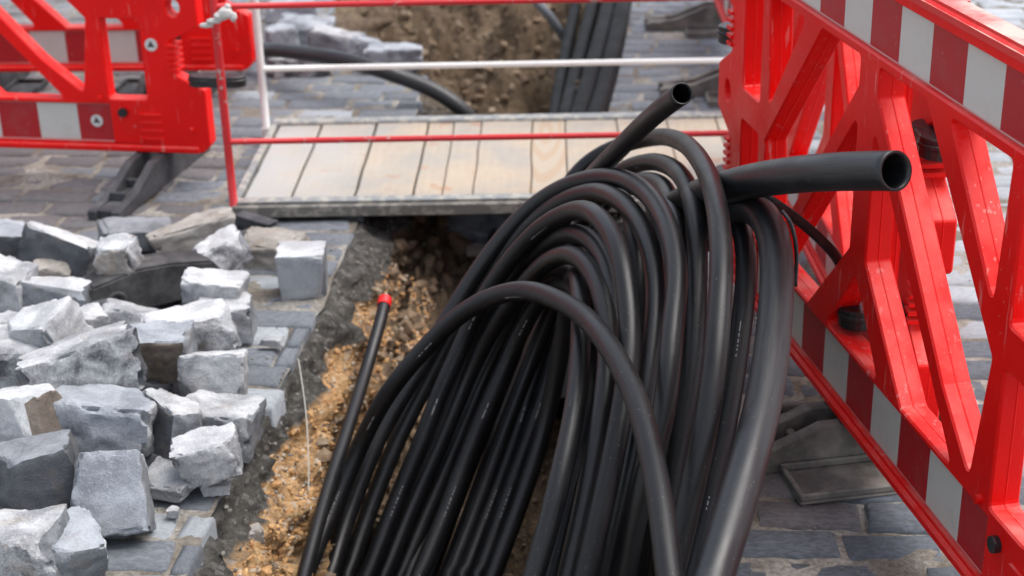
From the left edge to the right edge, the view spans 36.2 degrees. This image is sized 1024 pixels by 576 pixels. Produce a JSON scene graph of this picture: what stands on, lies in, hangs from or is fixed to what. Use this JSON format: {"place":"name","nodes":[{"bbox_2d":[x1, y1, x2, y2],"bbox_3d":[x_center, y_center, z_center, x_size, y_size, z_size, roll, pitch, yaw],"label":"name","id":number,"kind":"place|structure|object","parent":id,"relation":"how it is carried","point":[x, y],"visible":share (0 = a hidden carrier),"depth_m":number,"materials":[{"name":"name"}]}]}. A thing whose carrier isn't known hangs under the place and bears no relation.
{"place":"outdoors","nodes":[
{"label":"outdoors","id":0,"kind":"place"},
{"bbox_2d":[0,0,427,575],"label":"pavement","id":1,"kind":"structure","parent":0,"point":[139,555],"depth_m":4.65,"materials":[{"name":"grey stone"}]},
{"bbox_2d":[0,310,17,323],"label":"loose sett","id":2,"kind":"object","parent":1,"relation":"on","point":[6,316],"visible":0.27,"depth_m":3.59,"materials":[{"name":"grey stone"}]},
{"bbox_2d":[0,254,38,312],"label":"loose sett","id":3,"kind":"object","parent":1,"relation":"on","point":[14,272],"visible":0.54,"depth_m":3.74,"materials":[{"name":"grey stone"}]},
{"bbox_2d":[0,324,39,388],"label":"loose sett","id":4,"kind":"object","parent":1,"relation":"on","point":[12,351],"visible":0.37,"depth_m":3.35,"materials":[{"name":"grey stone"}]},
{"bbox_2d":[8,296,93,347],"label":"loose sett","id":5,"kind":"object","parent":4,"relation":"on","point":[45,324],"visible":0.48,"depth_m":3.39,"materials":[{"name":"grey stone"}]},
{"bbox_2d":[0,218,42,258],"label":"loose sett","id":6,"kind":"object","parent":1,"relation":"on","point":[10,234],"visible":0.29,"depth_m":4.08,"materials":[{"name":"grey stone"}]},
{"bbox_2d":[0,383,61,441],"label":"loose sett","id":7,"kind":"object","parent":1,"relation":"on","point":[27,410],"visible":0.59,"depth_m":3.04,"materials":[{"name":"grey stone"}]},
{"bbox_2d":[0,504,69,575],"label":"loose sett","id":8,"kind":"object","parent":1,"relation":"on","point":[29,539],"visible":0.82,"depth_m":2.68,"materials":[{"name":"grey stone"}]},
{"bbox_2d":[0,429,78,509],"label":"loose sett","id":9,"kind":"object","parent":1,"relation":"on","point":[36,471],"visible":0.7,"depth_m":2.91,"materials":[{"name":"grey stone"}]},
{"bbox_2d":[33,258,70,276],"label":"loose sett","id":10,"kind":"object","parent":1,"relation":"on","point":[50,267],"visible":0.48,"depth_m":3.94,"materials":[{"name":"stone"}]},
{"bbox_2d":[20,276,91,306],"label":"loose sett","id":11,"kind":"object","parent":1,"relation":"on","point":[36,290],"visible":0.57,"depth_m":3.73,"materials":[{"name":"grey stone"}]},
{"bbox_2d":[18,221,97,277],"bbox_3d":[-1.147,-0.087,4.007,0.229,0.120,0.098,18,17,17],"label":"loose sett","id":12,"kind":"object","parent":1,"relation":"on","point":[75,253],"visible":0.6,"depth_m":3.97,"materials":[{"name":"grey stone"}]},
{"bbox_2d":[51,506,108,575],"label":"loose sett","id":13,"kind":"object","parent":1,"relation":"on","point":[79,548],"visible":0.65,"depth_m":2.73,"materials":[{"name":"grey stone"}]},
{"bbox_2d":[91,297,117,305],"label":"loose sett","id":14,"kind":"object","parent":1,"relation":"on","point":[101,301],"visible":0.12,"depth_m":3.75,"materials":[{"name":"grey stone"}]},
{"bbox_2d":[0,0,215,220],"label":"plastic barrier","id":15,"kind":"object","parent":1,"relation":"on","point":[164,128],"visible":0.96,"depth_m":4.67,"materials":[{"name":"red plastic"}]},
{"bbox_2d":[187,72,246,88],"bbox_3d":[-0.851,-0.600,4.527,0.177,0.032,0.062,2,24,7],"label":"joining clip","id":16,"kind":"object","parent":15,"relation":"attached to","point":[209,80],"visible":0.76,"depth_m":4.51,"materials":[{"name":"black plastic"}]},
{"bbox_2d":[70,449,156,537],"bbox_3d":[-0.746,0.384,2.921,0.158,0.162,0.108,-2,-6,-2],"label":"loose sett","id":17,"kind":"object","parent":1,"relation":"on","point":[111,492],"visible":0.88,"depth_m":2.87,"materials":[{"name":"grey stone"}]},
{"bbox_2d":[0,0,255,94],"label":"plastic barrier","id":18,"kind":"object","parent":1,"relation":"on","point":[55,34],"visible":0.45,"depth_m":5.54,"materials":[{"name":"red plastic"}]},
{"bbox_2d":[97,216,171,251],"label":"loose sett","id":19,"kind":"object","parent":1,"relation":"on","point":[140,228],"visible":0.5,"depth_m":4.21,"materials":[{"name":"grey stone"}]},
{"bbox_2d":[81,250,219,307],"bbox_3d":[-0.896,-0.017,3.867,0.360,0.110,0.103,-16,27,-30],"label":"rubber block","id":20,"kind":"object","parent":1,"relation":"on","point":[153,280],"depth_m":3.83,"materials":[{"name":"grey rubber"}]},
{"bbox_2d":[93,233,144,274],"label":"loose sett","id":21,"kind":"object","parent":20,"relation":"on","point":[119,253],"visible":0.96,"depth_m":3.79,"materials":[{"name":"stone"}]},
{"bbox_2d":[145,453,157,466],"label":"loose sett","id":22,"kind":"object","parent":1,"relation":"on","point":[150,459],"visible":0.12,"depth_m":3.13,"materials":[{"name":"grey stone"}]},
{"bbox_2d":[140,381,175,393],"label":"loose sett","id":23,"kind":"object","parent":1,"relation":"on","point":[170,388],"visible":0.12,"depth_m":3.38,"materials":[{"name":"grey stone"}]},
{"bbox_2d":[129,320,197,384],"bbox_3d":[-0.775,0.139,3.407,0.179,0.112,0.127,0,24,3],"label":"loose sett","id":24,"kind":"object","parent":23,"relation":"on","point":[164,345],"visible":0.52,"depth_m":3.36,"materials":[{"name":"grey stone"}]},
{"bbox_2d":[139,298,241,351],"bbox_3d":[-0.721,0.099,3.481,0.222,0.102,0.117,-14,19,-8],"label":"loose sett","id":25,"kind":"object","parent":23,"relation":"on","point":[215,326],"visible":0.66,"depth_m":3.45,"materials":[{"name":"grey stone"}]},
{"bbox_2d":[148,456,193,502],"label":"loose sett","id":26,"kind":"object","parent":1,"relation":"on","point":[167,483],"visible":0.57,"depth_m":3.03,"materials":[{"name":"grey stone"}]},
{"bbox_2d":[169,422,242,488],"bbox_3d":[-0.593,0.325,3.051,0.133,0.088,0.102,-14,25,-8],"label":"loose sett","id":27,"kind":"object","parent":26,"relation":"on","point":[205,456],"visible":1,"depth_m":3.02,"materials":[{"name":"grey stone"}]},
{"bbox_2d":[142,388,202,458],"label":"loose sett","id":28,"kind":"object","parent":1,"relation":"on","point":[177,415],"visible":0.55,"depth_m":3.12,"materials":[{"name":"grey stone"}]},
{"bbox_2d":[166,505,179,518],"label":"pebble","id":29,"kind":"object","parent":1,"relation":"on","point":[173,511],"visible":1,"depth_m":2.98,"materials":[{"name":"grey stone"}]},
{"bbox_2d":[145,207,235,252],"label":"loose sett","id":30,"kind":"object","parent":1,"relation":"on","point":[190,232],"visible":0.82,"depth_m":4.12,"materials":[{"name":"stone"}]},
{"bbox_2d":[177,349,247,396],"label":"loose sett","id":31,"kind":"object","parent":1,"relation":"on","point":[220,371],"visible":0.84,"depth_m":3.32,"materials":[{"name":"grey stone"}]},
{"bbox_2d":[200,480,230,496],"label":"paving sett","id":32,"kind":"object","parent":1,"relation":"on","point":[221,488],"visible":0.87,"depth_m":3.06,"materials":[{"name":"grey stone"}]},
{"bbox_2d":[191,224,253,270],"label":"loose sett","id":33,"kind":"object","parent":1,"relation":"on","point":[227,248],"visible":0.66,"depth_m":4.00,"materials":[{"name":"grey stone"}]},
{"bbox_2d":[186,389,266,462],"bbox_3d":[-0.602,0.282,3.230,0.171,0.106,0.128,5,24,6],"label":"loose sett","id":34,"kind":"object","parent":1,"relation":"on","point":[245,414],"visible":0.52,"depth_m":3.19,"materials":[{"name":"grey stone"}]},
{"bbox_2d":[195,292,257,343],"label":"loose sett","id":35,"kind":"object","parent":1,"relation":"on","point":[243,313],"visible":0.48,"depth_m":3.68,"materials":[{"name":"grey stone"}]},
{"bbox_2d":[180,267,249,304],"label":"loose sett","id":36,"kind":"object","parent":35,"relation":"on","point":[196,283],"visible":0.77,"depth_m":3.71,"materials":[{"name":"grey stone"}]},
{"bbox_2d":[234,211,280,236],"bbox_3d":[-0.739,-0.149,4.278,0.340,0.056,0.162,16,29,34],"label":"rubber wedge","id":37,"kind":"object","parent":1,"relation":"on","point":[245,221],"visible":0.15,"depth_m":4.30,"materials":[{"name":"black rubber"}]},
{"bbox_2d":[259,336,285,345],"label":"pebble","id":38,"kind":"object","parent":1,"relation":"on","point":[272,341],"visible":1,"depth_m":3.65,"materials":[{"name":"grey stone"}]},
{"bbox_2d":[244,226,310,270],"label":"loose sett","id":39,"kind":"object","parent":1,"relation":"on","point":[262,242],"visible":0.52,"depth_m":4.12,"materials":[{"name":"stone"}]},
{"bbox_2d":[273,62,285,79],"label":"stone","id":40,"kind":"object","parent":1,"relation":"on","point":[277,75],"visible":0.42,"depth_m":5.80,"materials":[{"name":"grey stone"}]},
{"bbox_2d":[264,23,299,57],"bbox_3d":[-0.886,-0.948,6.043,0.131,0.131,0.131,-8,24,-14],"label":"stone","id":41,"kind":"object","parent":1,"relation":"on","point":[285,33],"visible":0.63,"depth_m":5.98,"materials":[{"name":"grey stone"}]},
{"bbox_2d":[264,0,317,25],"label":"stone","id":42,"kind":"object","parent":1,"relation":"on","point":[272,16],"visible":0.51,"depth_m":6.53,"materials":[{"name":"grey stone"}]},
{"bbox_2d":[275,241,327,301],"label":"loose sett","id":43,"kind":"object","parent":1,"relation":"on","point":[301,267],"visible":1,"depth_m":3.90,"materials":[{"name":"grey stone"}]},
{"bbox_2d":[266,57,336,76],"bbox_3d":[-0.783,-0.832,5.849,0.246,0.079,0.134,3,24,9],"label":"stone","id":44,"kind":"object","parent":1,"relation":"on","point":[271,61],"visible":0.35,"depth_m":5.80,"materials":[{"name":"grey stone"}]},
{"bbox_2d":[277,12,335,45],"bbox_3d":[-0.816,-1.016,6.222,0.232,0.112,0.184,5,30,6],"label":"stone","id":45,"kind":"object","parent":1,"relation":"on","point":[304,25],"visible":0.38,"depth_m":6.18,"materials":[{"name":"grey stone"}]},
{"bbox_2d":[305,24,365,51],"bbox_3d":[-0.675,-0.927,5.984,0.221,0.112,0.132,12,26,9],"label":"stone","id":46,"kind":"object","parent":1,"relation":"on","point":[327,37],"visible":0.55,"depth_m":5.94,"materials":[{"name":"grey stone"}]},
{"bbox_2d":[346,35,382,56],"bbox_3d":[-0.559,-0.904,5.947,0.140,0.098,0.120,9,16,-30],"label":"stone","id":47,"kind":"object","parent":1,"relation":"on","point":[358,45],"visible":0.48,"depth_m":5.88,"materials":[{"name":"grey stone"}]},
{"bbox_2d":[363,42,422,74],"bbox_3d":[-0.436,-0.855,5.836,0.220,0.103,0.143,0,24,3],"label":"stone","id":48,"kind":"object","parent":1,"relation":"on","point":[390,53],"visible":0.68,"depth_m":5.77,"materials":[{"name":"grey stone"}]},
{"bbox_2d":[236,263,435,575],"bbox_3d":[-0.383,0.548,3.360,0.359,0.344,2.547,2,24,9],"label":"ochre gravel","id":49,"kind":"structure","parent":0,"point":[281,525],"depth_m":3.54,"materials":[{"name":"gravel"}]},
{"bbox_2d":[193,0,620,575],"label":"trench soil","id":50,"kind":"structure","parent":0,"point":[343,329],"depth_m":4.16,"materials":[{"name":"brown soil"}]},
{"bbox_2d":[249,523,263,543],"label":"pebble","id":51,"kind":"object","parent":50,"relation":"on","point":[256,532],"visible":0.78,"depth_m":3.10,"materials":[{"name":"stone"}]},
{"bbox_2d":[298,359,308,491],"bbox_3d":[-0.462,0.301,3.498,0.010,0.163,0.330,-5,24,-8],"label":"wire","id":52,"kind":"object","parent":50,"relation":"on","point":[306,423],"visible":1,"depth_m":3.49,"materials":[{"name":"grey metal"}]},
{"bbox_2d":[296,294,391,575],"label":"capped duct","id":53,"kind":"object","parent":50,"relation":"on","point":[320,517],"visible":0.99,"depth_m":3.50,"materials":[{"name":"black plastic"}]},
{"bbox_2d":[255,43,476,114],"bbox_3d":[-0.583,-0.674,5.655,1.093,0.438,0.342,8,25,21],"label":"curved duct","id":54,"kind":"object","parent":50,"relation":"on","point":[451,101],"visible":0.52,"depth_m":5.40,"materials":[{"name":"black plastic"}]},
{"bbox_2d":[276,3,585,575],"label":"clay clods","id":55,"kind":"object","parent":50,"relation":"on","point":[458,242],"visible":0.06,"depth_m":4.71,"materials":[{"name":"brown soil"}]},
{"bbox_2d":[444,214,496,243],"bbox_3d":[-0.128,-0.195,4.921,0.177,0.066,0.132,16,37,14],"label":"stone","id":56,"kind":"object","parent":50,"relation":"on","point":[477,228],"visible":0.6,"depth_m":4.88,"materials":[{"name":"grey stone"}]},
{"bbox_2d":[466,243,485,256],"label":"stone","id":57,"kind":"object","parent":50,"relation":"on","point":[475,250],"visible":0.52,"depth_m":4.71,"materials":[{"name":"brown stone"}]},
{"bbox_2d":[485,214,511,229],"bbox_3d":[-0.024,-0.215,4.908,0.111,0.056,0.088,30,34,17],"label":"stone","id":58,"kind":"object","parent":50,"relation":"on","point":[498,220],"visible":0.23,"depth_m":4.88,"materials":[{"name":"grey stone"}]},
{"bbox_2d":[17,12,985,572],"bbox_3d":[-0.095,-0.075,4.339,4.645,0.175,4.976,-2,24,0],"label":"grey grit","id":59,"kind":"object","parent":50,"relation":"on","point":[355,322],"visible":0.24,"depth_m":3.64,"materials":[{"name":"grey gravel"}]},
{"bbox_2d":[313,82,732,575],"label":"duct coil","id":60,"kind":"object","parent":50,"relation":"on","point":[614,313],"visible":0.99,"depth_m":3.13,"materials":[{"name":"black plastic"}]},
{"bbox_2d":[533,3,573,54],"bbox_3d":[0.158,-1.061,6.881,0.223,0.549,0.799,-14,26,-26],"label":"grey duct","id":61,"kind":"object","parent":50,"relation":"on","point":[543,9],"visible":0.25,"depth_m":6.73,"materials":[{"name":"grey plastic"}]},
{"bbox_2d":[529,2,599,335],"bbox_3d":[0.243,-0.651,5.845,0.085,0.339,4.071,1,24,6],"label":"straight duct","id":62,"kind":"object","parent":50,"relation":"on","point":[585,34],"visible":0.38,"depth_m":6.09,"materials":[{"name":"black plastic"}]},
{"bbox_2d":[549,3,581,113],"bbox_3d":[0.201,-0.678,6.011,0.083,0.331,4.139,1,24,5],"label":"straight duct","id":63,"kind":"object","parent":50,"relation":"on","point":[567,43],"visible":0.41,"depth_m":6.24,"materials":[{"name":"black plastic"}]},
{"bbox_2d":[565,2,614,170],"bbox_3d":[0.288,-0.630,5.718,0.103,0.351,4.021,1,24,6],"label":"straight duct","id":64,"kind":"object","parent":50,"relation":"on","point":[585,90],"visible":0.26,"depth_m":5.87,"materials":[{"name":"black plastic"}]},
{"bbox_2d":[556,2,631,418],"bbox_3d":[0.342,-0.622,5.673,0.103,0.350,4.002,1,24,6],"label":"straight duct","id":65,"kind":"object","parent":50,"relation":"on","point":[602,95],"visible":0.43,"depth_m":5.71,"materials":[{"name":"black plastic"}]},
{"bbox_2d":[644,150,911,575],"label":"thick duct coil","id":66,"kind":"object","parent":50,"relation":"on","point":[739,464],"visible":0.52,"depth_m":2.61,"materials":[{"name":"black plastic"}]},
{"bbox_2d":[780,210,798,286],"bbox_3d":[0.504,-0.073,2.838,0.011,0.101,0.132,-3,24,-3],"label":"cable tie","id":67,"kind":"object","parent":66,"relation":"hanging from","point":[793,232],"visible":0.97,"depth_m":2.80,"materials":[{"name":"black plastic"}]},
{"bbox_2d":[0,0,1023,575],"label":"ground","id":68,"kind":"structure","parent":0,"point":[918,562],"depth_m":4.08,"materials":[{"name":"grey stone"}]},
{"bbox_2d":[54,383,157,456],"bbox_3d":[-0.820,0.271,3.139,0.235,0.136,0.149,2,16,3],"label":"loose sett","id":69,"kind":"object","parent":68,"relation":"on","point":[101,417],"visible":0.6,"depth_m":3.07,"materials":[{"name":"grey stone"}]},
{"bbox_2d":[15,321,147,388],"bbox_3d":[-0.881,0.166,3.229,0.254,0.134,0.127,-18,15,-11],"label":"loose sett","id":70,"kind":"object","parent":69,"relation":"on","point":[109,354],"visible":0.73,"depth_m":3.18,"materials":[{"name":"grey stone"}]},
{"bbox_2d":[101,298,158,323],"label":"loose sett","id":71,"kind":"object","parent":68,"relation":"on","point":[116,310],"visible":0.38,"depth_m":3.63,"materials":[{"name":"grey stone"}]},
{"bbox_2d":[80,302,108,328],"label":"loose sett","id":72,"kind":"object","parent":71,"relation":"on","point":[95,315],"visible":0.38,"depth_m":3.60,"materials":[{"name":"grey stone"}]},
{"bbox_2d":[209,0,728,217],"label":"foot bridge","id":73,"kind":"structure","parent":68,"relation":"on","point":[396,166],"depth_m":4.68,"materials":[{"name":"brown wood"}]},
{"bbox_2d":[199,3,236,27],"bbox_3d":[-0.783,-0.726,4.172,0.104,0.068,0.033,3,24,11],"label":"tied rag","id":74,"kind":"object","parent":73,"relation":"attached to","point":[226,12],"visible":1,"depth_m":4.16,"materials":[{"name":"grey fabric"}]},
{"bbox_2d":[608,0,1023,575],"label":"pavement","id":75,"kind":"structure","parent":0,"point":[884,514],"depth_m":3.08,"materials":[{"name":"grey stone"}]},
{"bbox_2d":[644,0,732,107],"bbox_3d":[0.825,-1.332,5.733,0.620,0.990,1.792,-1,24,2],"label":"barrier foot","id":76,"kind":"object","parent":75,"relation":"on","point":[704,19],"visible":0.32,"depth_m":6.26,"materials":[{"name":"plastic"}]},
{"bbox_2d":[716,0,1023,575],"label":"plastic barrier","id":77,"kind":"object","parent":75,"relation":"on","point":[871,425],"visible":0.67,"depth_m":2.73,"materials":[{"name":"plastic"}]},
{"bbox_2d":[765,196,841,265],"bbox_3d":[0.502,-0.117,3.004,0.252,0.192,0.158,9,25,22],"label":"strap","id":78,"kind":"object","parent":77,"relation":"attached to","point":[823,242],"visible":0.45,"depth_m":2.98,"materials":[{"name":"black plastic"}]},
{"bbox_2d":[787,0,970,417],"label":"plastic barrier","id":79,"kind":"object","parent":75,"relation":"on","point":[835,88],"visible":0.3,"depth_m":3.51,"materials":[{"name":"red plastic"}]}
]}

